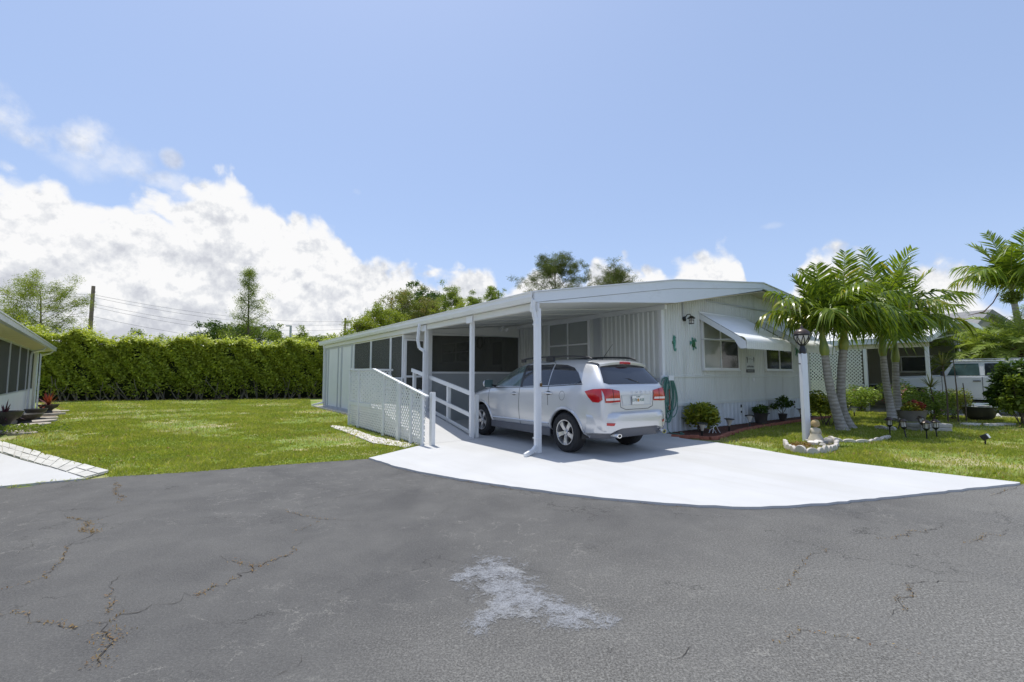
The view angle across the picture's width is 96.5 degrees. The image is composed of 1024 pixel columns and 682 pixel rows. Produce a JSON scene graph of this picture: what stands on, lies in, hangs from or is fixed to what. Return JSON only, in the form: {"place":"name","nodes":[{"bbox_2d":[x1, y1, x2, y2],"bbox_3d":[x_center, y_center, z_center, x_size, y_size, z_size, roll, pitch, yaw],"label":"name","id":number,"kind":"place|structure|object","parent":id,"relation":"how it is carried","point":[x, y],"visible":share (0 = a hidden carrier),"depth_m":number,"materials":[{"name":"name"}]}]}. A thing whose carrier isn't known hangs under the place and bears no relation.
{"place":"outdoors","nodes":[
{"label":"outdoors","id":0,"kind":"place"},
{"bbox_2d":[0,410,60,434],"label":"bed","id":1,"kind":"object","parent":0,"point":[14,422],"depth_m":16.02,"materials":[{"name":"soil"}]},
{"bbox_2d":[0,410,23,426],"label":"planter bowl","id":2,"kind":"object","parent":1,"relation":"on","point":[10,416],"visible":0.85,"depth_m":11.93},
{"bbox_2d":[1,401,22,419],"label":"bromeliad","id":3,"kind":"object","parent":2,"relation":"in","point":[6,409],"visible":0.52,"depth_m":12.00,"materials":[{"name":"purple plant"}]},
{"bbox_2d":[16,413,43,423],"bbox_3d":[-14.445,2.316,13.556,0.800,0.300,0.800,0,-4,0],"label":"planter bowl","id":4,"kind":"object","parent":1,"relation":"on","point":[28,417],"visible":0.69,"depth_m":13.46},
{"bbox_2d":[24,408,47,419],"bbox_3d":[-15.475,2.382,14.848,0.560,0.360,0.560,0,-4,0],"label":"planter bowl","id":5,"kind":"object","parent":1,"relation":"on","point":[38,410],"visible":0.68,"depth_m":14.73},
{"bbox_2d":[0,423,77,432],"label":"greenery","id":6,"kind":"object","parent":1,"relation":"on","point":[21,426],"visible":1,"depth_m":11.43,"materials":[{"name":"green plant"}]},
{"bbox_2d":[32,419,56,422],"bbox_3d":[-14.644,2.497,14.150,0.559,0.080,0.813,-2,-2,42],"label":"flagstone","id":7,"kind":"object","parent":1,"relation":"on","point":[43,420],"visible":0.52,"depth_m":14.13,"materials":[{"name":"stone"}]},
{"bbox_2d":[38,404,59,413],"bbox_3d":[-17.570,2.577,17.320,0.600,0.340,0.600,0,-4,0],"label":"planter bowl","id":8,"kind":"object","parent":1,"relation":"on","point":[51,407],"visible":0.71,"depth_m":17.24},
{"bbox_2d":[31,390,59,407],"bbox_3d":[-17.603,2.218,17.303,0.940,0.765,1.008,0,-4,0],"label":"bromeliad","id":9,"kind":"object","parent":8,"relation":"in","point":[47,399],"visible":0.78,"depth_m":17.26,"materials":[{"name":"red plant"}]},
{"bbox_2d":[42,412,65,415],"bbox_3d":[-16.615,2.655,16.601,0.416,0.080,0.748,-3,-5,10],"label":"flagstone","id":10,"kind":"object","parent":1,"relation":"on","point":[50,414],"visible":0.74,"depth_m":16.40,"materials":[{"name":"stone"}]},
{"bbox_2d":[0,453,84,487],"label":"neighbour driveway","id":11,"kind":"structure","parent":0,"point":[14,471],"depth_m":6.60,"materials":[{"name":"white paint"}]},
{"bbox_2d":[0,459,1023,681],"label":"road","id":12,"kind":"structure","parent":0,"point":[665,584],"depth_m":3.17,"materials":[{"name":"grey asphalt"}]},
{"bbox_2d":[7,481,1004,667],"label":"crack weeds","id":13,"kind":"object","parent":12,"relation":"on","point":[91,530],"visible":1,"depth_m":3.08,"materials":[{"name":"green plant"}]},
{"bbox_2d":[17,468,1013,674],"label":"road cracks","id":14,"kind":"object","parent":12,"relation":"on","point":[333,600],"visible":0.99,"depth_m":3.11,"materials":[{"name":"black asphalt"}]},
{"bbox_2d":[0,398,1023,486],"bbox_3d":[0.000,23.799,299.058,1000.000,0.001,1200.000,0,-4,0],"label":"ground","id":15,"kind":"structure","parent":0,"point":[312,401],"depth_m":10.25,"materials":[{"name":"green plant"}]},
{"bbox_2d":[7,431,37,435],"bbox_3d":[-12.078,2.304,11.364,0.416,0.080,0.562,2,-6,-2],"label":"flagstone","id":16,"kind":"object","parent":15,"relation":"on","point":[18,433],"visible":0.61,"depth_m":11.17,"materials":[{"name":"stone"}]},
{"bbox_2d":[1,307,48,331],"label":"spreading tree","id":17,"kind":"object","parent":15,"relation":"on","point":[18,317],"visible":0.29,"depth_m":35.69,"materials":[{"name":"green plant"}]},
{"bbox_2d":[0,310,56,412],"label":"neighbour home","id":18,"kind":"object","parent":15,"relation":"on","point":[22,346],"visible":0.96,"depth_m":14.68,"materials":[{"name":"metal"}]},
{"bbox_2d":[0,267,96,341],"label":"spreading tree","id":19,"kind":"object","parent":15,"relation":"on","point":[30,286],"visible":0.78,"depth_m":38.95,"materials":[{"name":"green plant"}]},
{"bbox_2d":[0,441,108,479],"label":"paving strip","id":20,"kind":"object","parent":15,"relation":"on","point":[79,469],"visible":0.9,"depth_m":7.54,"materials":[{"name":"white concrete"}]},
{"bbox_2d":[88,286,94,331],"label":"utility pole","id":21,"kind":"object","parent":15,"relation":"on","point":[91,315],"visible":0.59,"depth_m":45.28,"materials":[{"name":"brown wood"}]},
{"bbox_2d":[1,302,340,330],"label":"power line","id":22,"kind":"object","parent":21,"relation":"attached to","point":[176,319],"visible":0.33,"depth_m":49.96,"materials":[{"name":"metal"}]},
{"bbox_2d":[12,291,341,321],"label":"power line","id":23,"kind":"object","parent":21,"relation":"attached to","point":[206,313],"visible":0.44,"depth_m":53.74,"materials":[{"name":"metal"}]},
{"bbox_2d":[113,328,169,346],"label":"background tree","id":24,"kind":"object","parent":15,"relation":"on","point":[139,333],"visible":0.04,"depth_m":45.06,"materials":[{"name":"green plant"}]},
{"bbox_2d":[35,397,319,401],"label":"hedge soil","id":25,"kind":"structure","parent":15,"relation":"on","point":[189,399],"depth_m":27.24,"materials":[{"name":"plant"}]},
{"bbox_2d":[22,322,340,400],"bbox_3d":[-17.009,1.327,28.281,22.674,4.616,1.917,1,-4,-14],"label":"hedge","id":26,"kind":"object","parent":25,"relation":"on","point":[79,364],"visible":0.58,"depth_m":27.11,"materials":[{"name":"green plant"}]},
{"bbox_2d":[184,318,281,349],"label":"oak tree","id":27,"kind":"object","parent":15,"relation":"on","point":[211,327],"visible":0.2,"depth_m":48.00,"materials":[{"name":"green plant"}]},
{"bbox_2d":[215,266,277,349],"bbox_3d":[-20.787,-0.930,35.960,4.488,10.313,4.755,0,-4,0],"label":"cypress tree","id":28,"kind":"object","parent":15,"relation":"on","point":[248,273],"visible":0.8,"depth_m":36.16,"materials":[{"name":"green plant"}]},
{"bbox_2d":[265,323,308,351],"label":"background tree","id":29,"kind":"object","parent":15,"relation":"on","point":[276,335],"visible":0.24,"depth_m":45.24,"materials":[{"name":"green plant"}]},
{"bbox_2d":[294,333,335,350],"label":"background tree","id":30,"kind":"object","parent":15,"relation":"on","point":[316,338],"visible":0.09,"depth_m":43.81,"materials":[{"name":"green plant"}]},
{"bbox_2d":[313,405,350,414],"bbox_3d":[-6.413,2.756,17.574,0.390,0.080,8.700,3,-5,-36],"label":"concrete apron","id":31,"kind":"object","parent":15,"relation":"on","point":[333,409],"visible":0.43,"depth_m":18.67,"materials":[{"name":"concrete"}]},
{"bbox_2d":[339,316,380,336],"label":"garden tree","id":32,"kind":"object","parent":15,"relation":"on","point":[360,325],"visible":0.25,"depth_m":26.70,"materials":[{"name":"green plant"}]},
{"bbox_2d":[349,301,410,327],"bbox_3d":[-8.350,0.515,29.051,3.928,6.402,3.945,0,-4,0],"label":"garden tree","id":33,"kind":"object","parent":15,"relation":"on","point":[381,315],"visible":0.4,"depth_m":28.68,"materials":[{"name":"green plant"}]},
{"bbox_2d":[364,284,441,324],"bbox_3d":[-7.867,-0.021,33.194,4.378,8.114,5.008,-3,-5,34],"label":"garden tree","id":34,"kind":"object","parent":15,"relation":"on","point":[404,297],"visible":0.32,"depth_m":32.47,"materials":[{"name":"green plant"}]},
{"bbox_2d":[347,368,478,445],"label":"access ramp","id":35,"kind":"structure","parent":15,"relation":"on","point":[411,422],"depth_m":10.94,"materials":[{"name":"white paint"}]},
{"bbox_2d":[397,280,449,319],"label":"oak tree","id":36,"kind":"object","parent":15,"relation":"on","point":[431,295],"visible":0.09,"depth_m":46.51,"materials":[{"name":"green plant"}]},
{"bbox_2d":[405,297,444,318],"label":"garden tree","id":37,"kind":"object","parent":15,"relation":"on","point":[422,311],"visible":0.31,"depth_m":33.60,"materials":[{"name":"green plant"}]},
{"bbox_2d":[428,298,471,313],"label":"garden tree","id":38,"kind":"object","parent":15,"relation":"on","point":[457,306],"visible":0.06,"depth_m":31.52,"materials":[{"name":"green plant"}]},
{"bbox_2d":[438,279,464,311],"bbox_3d":[-4.951,-0.409,38.395,3.638,9.644,4.241,0,-4,0],"label":"garden tree","id":39,"kind":"object","parent":15,"relation":"on","point":[453,295],"visible":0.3,"depth_m":38.89,"materials":[{"name":"green plant"}]},
{"bbox_2d":[455,289,483,308],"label":"garden tree","id":40,"kind":"object","parent":15,"relation":"on","point":[473,300],"visible":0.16,"depth_m":38.08,"materials":[{"name":"green plant"}]},
{"bbox_2d":[483,285,506,301],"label":"garden tree","id":41,"kind":"object","parent":15,"relation":"on","point":[491,292],"visible":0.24,"depth_m":41.93,"materials":[{"name":"green plant"}]},
{"bbox_2d":[0,455,1023,487],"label":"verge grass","id":42,"kind":"structure","parent":15,"relation":"on","point":[274,464],"depth_m":6.77,"materials":[{"name":"plant"}]},
{"bbox_2d":[9,399,1022,477],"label":"fallen leaves","id":43,"kind":"object","parent":15,"relation":"on","point":[386,445],"visible":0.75,"depth_m":10.47,"materials":[{"name":"plant"}]},
{"bbox_2d":[506,250,598,291],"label":"pine tree","id":44,"kind":"object","parent":15,"relation":"on","point":[550,270],"visible":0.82,"depth_m":44.20,"materials":[{"name":"green plant"}]},
{"bbox_2d":[311,279,835,456],"bbox_3d":[1.220,0.713,18.450,13.912,4.227,16.906,3,-5,-36],"label":"mobile home","id":45,"kind":"object","parent":15,"relation":"on","point":[471,348],"visible":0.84,"depth_m":13.14,"materials":[{"name":"paint"}]},
{"bbox_2d":[404,339,423,402],"bbox_3d":[-2.954,0.901,13.873,0.650,1.930,0.060,3,-5,-36],"label":"screen door","id":46,"kind":"structure","parent":45,"relation":"in","point":[413,356],"depth_m":13.88,"materials":[{"name":"metal"}]},
{"bbox_2d":[548,319,589,359],"bbox_3d":[1.734,0.107,14.177,0.080,1.408,1.820,3,-5,-36],"label":"window","id":47,"kind":"structure","parent":45,"relation":"in","point":[568,338],"depth_m":14.12,"materials":[{"name":"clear glass"}]},
{"bbox_2d":[660,376,683,434],"bbox_3d":[3.967,1.556,11.162,0.758,1.421,0.392,3,-5,-36],"label":"garden hose","id":48,"kind":"object","parent":45,"relation":"hanging from","point":[668,389],"visible":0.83,"depth_m":11.27,"materials":[{"name":"rubber"}]},
{"bbox_2d":[682,302,694,323],"bbox_3d":[4.651,-0.825,11.979,0.210,0.770,0.305,3,-5,-36],"label":"wall lantern","id":49,"kind":"object","parent":45,"relation":"attached to","point":[691,318],"depth_m":11.97,"materials":[{"name":"black metal"}]},
{"bbox_2d":[701,314,740,370],"bbox_3d":[5.953,0.069,12.999,1.880,1.548,0.080,3,-5,-36],"label":"window","id":50,"kind":"structure","parent":45,"relation":"in","point":[717,355],"depth_m":12.86,"materials":[{"name":"clear glass"}]},
{"bbox_2d":[746,356,754,372],"bbox_3d":[7.275,0.711,13.950,0.490,0.500,0.016,3,-5,-36],"label":"yard sign","id":51,"kind":"object","parent":45,"relation":"attached to","point":[750,368],"visible":1,"depth_m":13.93,"materials":[{"name":"plastic"}]},
{"bbox_2d":[763,323,792,370],"bbox_3d":[8.785,0.223,15.050,1.880,1.548,0.080,3,-5,-36],"label":"window","id":52,"kind":"structure","parent":45,"relation":"in","point":[774,360],"depth_m":14.97,"materials":[{"name":"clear glass"}]},
{"bbox_2d":[587,256,640,285],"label":"pine tree","id":53,"kind":"object","parent":15,"relation":"on","point":[615,275],"visible":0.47,"depth_m":45.48,"materials":[{"name":"green plant"}]},
{"bbox_2d":[667,416,818,435],"bbox_3d":[7.489,2.436,13.218,8.550,0.030,1.190,3,-5,-36],"label":"mulch bed","id":54,"kind":"object","parent":15,"relation":"on","point":[721,429],"visible":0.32,"depth_m":12.06,"materials":[{"name":"brown wood"}]},
{"bbox_2d":[681,402,721,431],"bbox_3d":[4.811,1.927,11.542,0.928,0.833,0.926,3,-5,-38],"label":"croton bush","id":55,"kind":"object","parent":54,"relation":"on","point":[708,413],"visible":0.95,"depth_m":11.39,"materials":[{"name":"green plant"}]},
{"bbox_2d":[697,422,707,435],"bbox_3d":[4.468,2.110,10.740,0.253,0.408,0.253,2,1,-21],"label":"path light","id":56,"kind":"object","parent":54,"relation":"on","point":[702,425],"visible":0.97,"depth_m":10.70,"materials":[{"name":"black metal"}]},
{"bbox_2d":[724,418,734,430],"bbox_3d":[5.586,2.185,11.759,0.253,0.408,0.253,2,-1,-23],"label":"path light","id":57,"kind":"object","parent":54,"relation":"on","point":[729,421],"visible":0.97,"depth_m":11.72,"materials":[{"name":"black metal"}]},
{"bbox_2d":[745,415,754,426],"bbox_3d":[6.639,2.267,12.763,0.253,0.408,0.253,-2,-22,30],"label":"path light","id":58,"kind":"object","parent":54,"relation":"on","point":[749,417],"visible":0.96,"depth_m":12.75,"materials":[{"name":"black metal"}]},
{"bbox_2d":[751,404,768,423],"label":"potted plant","id":59,"kind":"object","parent":54,"relation":"on","point":[760,417],"visible":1,"depth_m":13.46,"materials":[{"name":"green plant"}]},
{"bbox_2d":[769,395,794,420],"bbox_3d":[8.497,2.086,14.355,0.754,0.819,0.470,-1,-4,16],"label":"potted plant","id":60,"kind":"object","parent":54,"relation":"on","point":[784,402],"visible":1,"depth_m":14.31,"materials":[{"name":"green plant"}]},
{"bbox_2d":[795,445,806,453],"bbox_3d":[5.377,2.025,8.511,0.060,0.169,0.196,1,-4,-28],"label":"edging stone","id":61,"kind":"object","parent":15,"relation":"on","point":[800,448],"visible":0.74,"depth_m":8.49,"materials":[{"name":"stone"}]},
{"bbox_2d":[793,324,810,440],"bbox_3d":[6.433,0.917,10.065,0.336,2.610,0.336,0,-4,0],"label":"lamp post","id":62,"kind":"object","parent":15,"relation":"on","point":[801,336],"visible":0.98,"depth_m":10.02,"materials":[{"name":"white plastic"}]},
{"bbox_2d":[806,448,818,453],"bbox_3d":[5.531,2.035,8.427,0.216,0.136,0.060,0,-8,-2],"label":"edging stone","id":63,"kind":"object","parent":15,"relation":"on","point":[812,450],"visible":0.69,"depth_m":8.40,"materials":[{"name":"stone"}]},
{"bbox_2d":[809,389,850,425],"bbox_3d":[9.003,1.924,13.098,1.209,1.068,0.832,-3,-5,33],"label":"rose bush","id":64,"kind":"object","parent":15,"relation":"on","point":[819,404],"visible":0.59,"depth_m":13.09,"materials":[{"name":"green plant"}]},
{"bbox_2d":[754,262,908,430],"bbox_3d":[8.344,0.110,12.173,3.342,4.631,3.514,0,-4,0],"label":"lawn palm","id":65,"kind":"object","parent":15,"relation":"on","point":[817,315],"visible":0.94,"depth_m":11.95,"materials":[{"name":"green plant"}]},
{"bbox_2d":[782,249,944,428],"bbox_3d":[9.397,0.026,12.660,3.428,4.897,3.348,0,-4,0],"label":"lawn palm","id":66,"kind":"object","parent":15,"relation":"on","point":[851,278],"visible":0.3,"depth_m":12.38,"materials":[{"name":"green plant"}]},
{"bbox_2d":[846,384,882,411],"bbox_3d":[13.962,2.298,18.387,1.335,1.114,1.841,1,-4,-8],"label":"flower bush","id":67,"kind":"object","parent":15,"relation":"on","point":[864,395],"visible":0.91,"depth_m":18.11,"materials":[{"name":"green plant"}]},
{"bbox_2d":[720,410,1023,483],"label":"lawn grass","id":68,"kind":"structure","parent":15,"relation":"on","point":[951,442],"depth_m":9.58,"materials":[{"name":"green plant"}]},
{"bbox_2d":[799,245,969,420],"bbox_3d":[12.282,-0.185,15.030,4.484,5.801,4.316,2,-5,-21],"label":"lawn palm","id":69,"kind":"object","parent":15,"relation":"on","point":[896,278],"visible":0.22,"depth_m":14.62,"materials":[{"name":"green plant"}]},
{"bbox_2d":[884,417,893,434],"bbox_3d":[9.205,2.093,11.140,0.200,0.485,0.195,-4,-6,44],"label":"path light","id":70,"kind":"object","parent":15,"relation":"on","point":[889,423],"visible":0.97,"depth_m":11.11,"materials":[{"name":"black metal"}]},
{"bbox_2d":[809,321,992,413],"bbox_3d":[17.421,1.391,25.682,13.160,3.950,12.000,3,-5,-36],"label":"neighbour home","id":71,"kind":"object","parent":15,"relation":"on","point":[863,365],"visible":0.16,"depth_m":20.37,"materials":[{"name":"metal"}]},
{"bbox_2d":[900,355,933,372],"bbox_3d":[18.471,1.059,20.893,0.045,0.760,1.200,3,-5,-36],"label":"window","id":72,"kind":"structure","parent":71,"relation":"in","point":[909,364],"depth_m":20.96,"materials":[{"name":"black glass"}]},
{"bbox_2d":[897,419,907,437],"bbox_3d":[9.178,2.062,10.694,0.195,0.485,0.200,6,-15,-30],"label":"path light","id":73,"kind":"object","parent":15,"relation":"on","point":[903,424],"visible":0.97,"depth_m":10.68,"materials":[{"name":"black metal"}]},
{"bbox_2d":[831,267,979,418],"bbox_3d":[13.213,0.173,15.592,3.838,5.189,4.763,-3,-5,36],"label":"lawn palm","id":74,"kind":"object","parent":15,"relation":"on","point":[946,320],"visible":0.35,"depth_m":14.75,"materials":[{"name":"green plant"}]},
{"bbox_2d":[920,420,930,438],"bbox_3d":[9.427,2.038,10.399,0.195,0.485,0.200,0,-4,5],"label":"path light","id":75,"kind":"object","parent":15,"relation":"on","point":[926,425],"visible":0.98,"depth_m":10.38,"materials":[{"name":"black metal"}]},
{"bbox_2d":[914,373,938,418],"bbox_3d":[13.600,1.774,14.850,1.025,1.598,0.854,0,-4,0],"label":"dracaena","id":76,"kind":"object","parent":15,"relation":"on","point":[929,384],"visible":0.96,"depth_m":14.89,"materials":[{"name":"green plant"}]},
{"bbox_2d":[906,426,951,431],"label":"stone slab","id":77,"kind":"structure","parent":15,"relation":"on","point":[931,429],"depth_m":11.72,"materials":[{"name":"stone"}]},
{"bbox_2d":[907,422,951,427],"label":"stone slab","id":78,"kind":"structure","parent":77,"relation":"on","point":[918,425],"depth_m":11.75,"materials":[{"name":"stone"}]},
{"bbox_2d":[896,400,927,421],"bbox_3d":[10.719,1.855,12.264,0.840,0.587,0.504,0,-4,-5],"label":"oval planter","id":79,"kind":"object","parent":78,"relation":"on","point":[910,411],"visible":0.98,"depth_m":12.13,"materials":[{"name":"concrete"}]},
{"bbox_2d":[901,386,958,418],"bbox_3d":[13.945,2.053,15.146,1.349,1.124,1.637,-2,-5,20],"label":"flower bush","id":80,"kind":"object","parent":15,"relation":"on","point":[939,401],"visible":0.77,"depth_m":14.91,"materials":[{"name":"green plant"}]},
{"bbox_2d":[929,419,939,436],"bbox_3d":[9.815,2.051,10.582,0.195,0.485,0.200,4,-8,-40],"label":"path light","id":81,"kind":"object","parent":15,"relation":"on","point":[935,423],"visible":0.94,"depth_m":10.56,"materials":[{"name":"black metal"}]},
{"bbox_2d":[926,351,957,421],"bbox_3d":[13.480,1.385,14.182,1.082,2.272,1.033,0,-4,0],"label":"dracaena","id":82,"kind":"object","parent":15,"relation":"on","point":[942,361],"visible":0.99,"depth_m":14.25,"materials":[{"name":"green plant"}]},
{"bbox_2d":[953,359,958,421],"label":"bare stalk","id":83,"kind":"object","parent":15,"relation":"on","point":[956,393],"visible":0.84,"depth_m":14.22,"materials":[{"name":"brown plant"}]},
{"bbox_2d":[938,387,974,418],"bbox_3d":[14.781,2.073,15.331,0.968,1.108,1.136,2,-5,-24],"label":"flower bush","id":84,"kind":"object","parent":15,"relation":"on","point":[969,399],"visible":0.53,"depth_m":15.04,"materials":[{"name":"green plant"}]},
{"bbox_2d":[962,383,966,421],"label":"bare stalk","id":85,"kind":"object","parent":15,"relation":"on","point":[965,404],"visible":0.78,"depth_m":14.19,"materials":[{"name":"brown plant"}]},
{"bbox_2d":[919,320,1023,412],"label":"date palm","id":86,"kind":"object","parent":15,"relation":"on","point":[962,348],"visible":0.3,"depth_m":18.34,"materials":[{"name":"green plant"}]},
{"bbox_2d":[962,405,997,419],"bbox_3d":[15.198,2.336,14.851,0.902,0.454,0.902,0,-4,0],"label":"pot","id":87,"kind":"object","parent":15,"relation":"on","point":[979,412],"visible":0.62,"depth_m":14.60,"materials":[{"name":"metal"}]},
{"bbox_2d":[947,227,1023,412],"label":"tall palm","id":88,"kind":"object","parent":15,"relation":"on","point":[1005,271],"visible":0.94,"depth_m":17.59,"materials":[{"name":"green plant"}]},
{"bbox_2d":[999,289,1023,303],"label":"air plant","id":89,"kind":"object","parent":88,"relation":"attached to","point":[1008,296],"visible":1,"depth_m":17.58,"materials":[{"name":"green plant"}]},
{"bbox_2d":[980,433,990,444],"bbox_3d":[9.859,2.066,9.516,0.212,0.277,0.146,3,-5,-35],"label":"lawn spotlight","id":90,"kind":"object","parent":15,"relation":"on","point":[984,437],"visible":0.96,"depth_m":9.48,"materials":[{"name":"black metal"}]},
{"bbox_2d":[948,304,1023,365],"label":"date palm","id":91,"kind":"object","parent":15,"relation":"on","point":[1013,340],"visible":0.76,"depth_m":16.98,"materials":[{"name":"green plant"}]},
{"bbox_2d":[983,423,1003,425],"bbox_3d":[13.948,2.428,13.275,0.553,0.055,0.304,0,-4,0],"label":"stepping stone","id":92,"kind":"object","parent":15,"relation":"on","point":[993,424],"visible":0.86,"depth_m":13.16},
{"bbox_2d":[982,356,1023,423],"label":"broadleaf shrub","id":93,"kind":"object","parent":15,"relation":"on","point":[993,391],"visible":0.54,"depth_m":13.51,"materials":[{"name":"green plant"}]},
{"bbox_2d":[995,373,1023,425],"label":"broadleaf shrub","id":94,"kind":"object","parent":15,"relation":"on","point":[1010,403],"visible":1,"depth_m":12.96,"materials":[{"name":"green plant"}]},
{"bbox_2d":[0,0,1023,345],"label":"sky","id":95,"kind":"structure","parent":0,"point":[346,153],"materials":[{"name":"blue"}]},
{"bbox_2d":[369,419,1019,508],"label":"driveway","id":96,"kind":"structure","parent":0,"point":[662,469],"depth_m":6.63,"materials":[{"name":"white paint"}]},
{"bbox_2d":[475,344,665,451],"bbox_3d":[0.871,1.178,10.256,2.364,2.022,5.099,3,-5,-35],"label":"parked suv","id":97,"kind":"object","parent":96,"relation":"on","point":[583,398],"visible":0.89,"depth_m":8.52,"materials":[{"name":"silver metal"}]},
{"bbox_2d":[810,366,877,406],"bbox_3d":[14.449,2.191,22.354,2.400,1.880,5.180,3,-5,-36],"label":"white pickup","id":98,"kind":"object","parent":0,"point":[874,385],"visible":0.02,"depth_m":21.01,"materials":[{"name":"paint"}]},
{"bbox_2d":[829,405,1019,416],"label":"neighbour slab","id":99,"kind":"structure","parent":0,"point":[879,408],"depth_m":18.56,"materials":[{"name":"concrete"}]},
{"bbox_2d":[873,378,918,405],"bbox_3d":[15.043,2.132,17.859,1.210,1.362,1.336,0,-4,0],"label":"flower bush","id":100,"kind":"object","parent":99,"relation":"on","point":[906,389],"visible":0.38,"depth_m":17.57,"materials":[{"name":"green plant"}]},
{"bbox_2d":[892,358,1023,414],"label":"white offroader","id":101,"kind":"object","parent":99,"relation":"on","point":[972,376],"visible":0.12,"depth_m":16.94,"materials":[{"name":"paint"}]},
{"bbox_2d":[948,363,979,374],"bbox_3d":[16.791,1.060,17.018,0.097,0.440,0.880,3,-5,-36],"label":"front window","id":102,"kind":"structure","parent":101,"relation":"in","point":[970,368],"depth_m":16.95,"materials":[{"name":"green glass"}]},
{"bbox_2d":[985,363,1010,374],"bbox_3d":[17.320,1.006,16.291,0.097,0.440,0.660,3,-5,-36],"label":"rear window","id":103,"kind":"structure","parent":101,"relation":"in","point":[988,366],"depth_m":16.46,"materials":[{"name":"black glass"}]},
{"bbox_2d":[945,309,1014,342],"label":"grey gable house","id":104,"kind":"structure","parent":0,"point":[981,323],"depth_m":30.23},
{"label":"mulch ring","id":105,"kind":"structure","parent":0,"visible":0},
{"bbox_2d":[791,441,812,448],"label":"red groundcover","id":106,"kind":"object","parent":105,"relation":"on","point":[799,443],"visible":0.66,"depth_m":9.23,"materials":[{"name":"plant"}]},
{"bbox_2d":[805,419,827,443],"bbox_3d":[6.492,1.933,9.787,0.353,0.503,0.358,1,-4,-15],"label":"reading child statue","id":107,"kind":"object","parent":105,"relation":"on","point":[815,432],"visible":0.94,"depth_m":9.72,"materials":[{"name":"concrete"}]},
{"label":"gravel bed","id":108,"kind":"structure","parent":0,"visible":0},
{"bbox_2d":[331,425,418,446],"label":"white gravel","id":109,"kind":"structure","parent":108,"relation":"on","point":[370,438],"depth_m":10.41,"materials":[{"name":"white gravel"}]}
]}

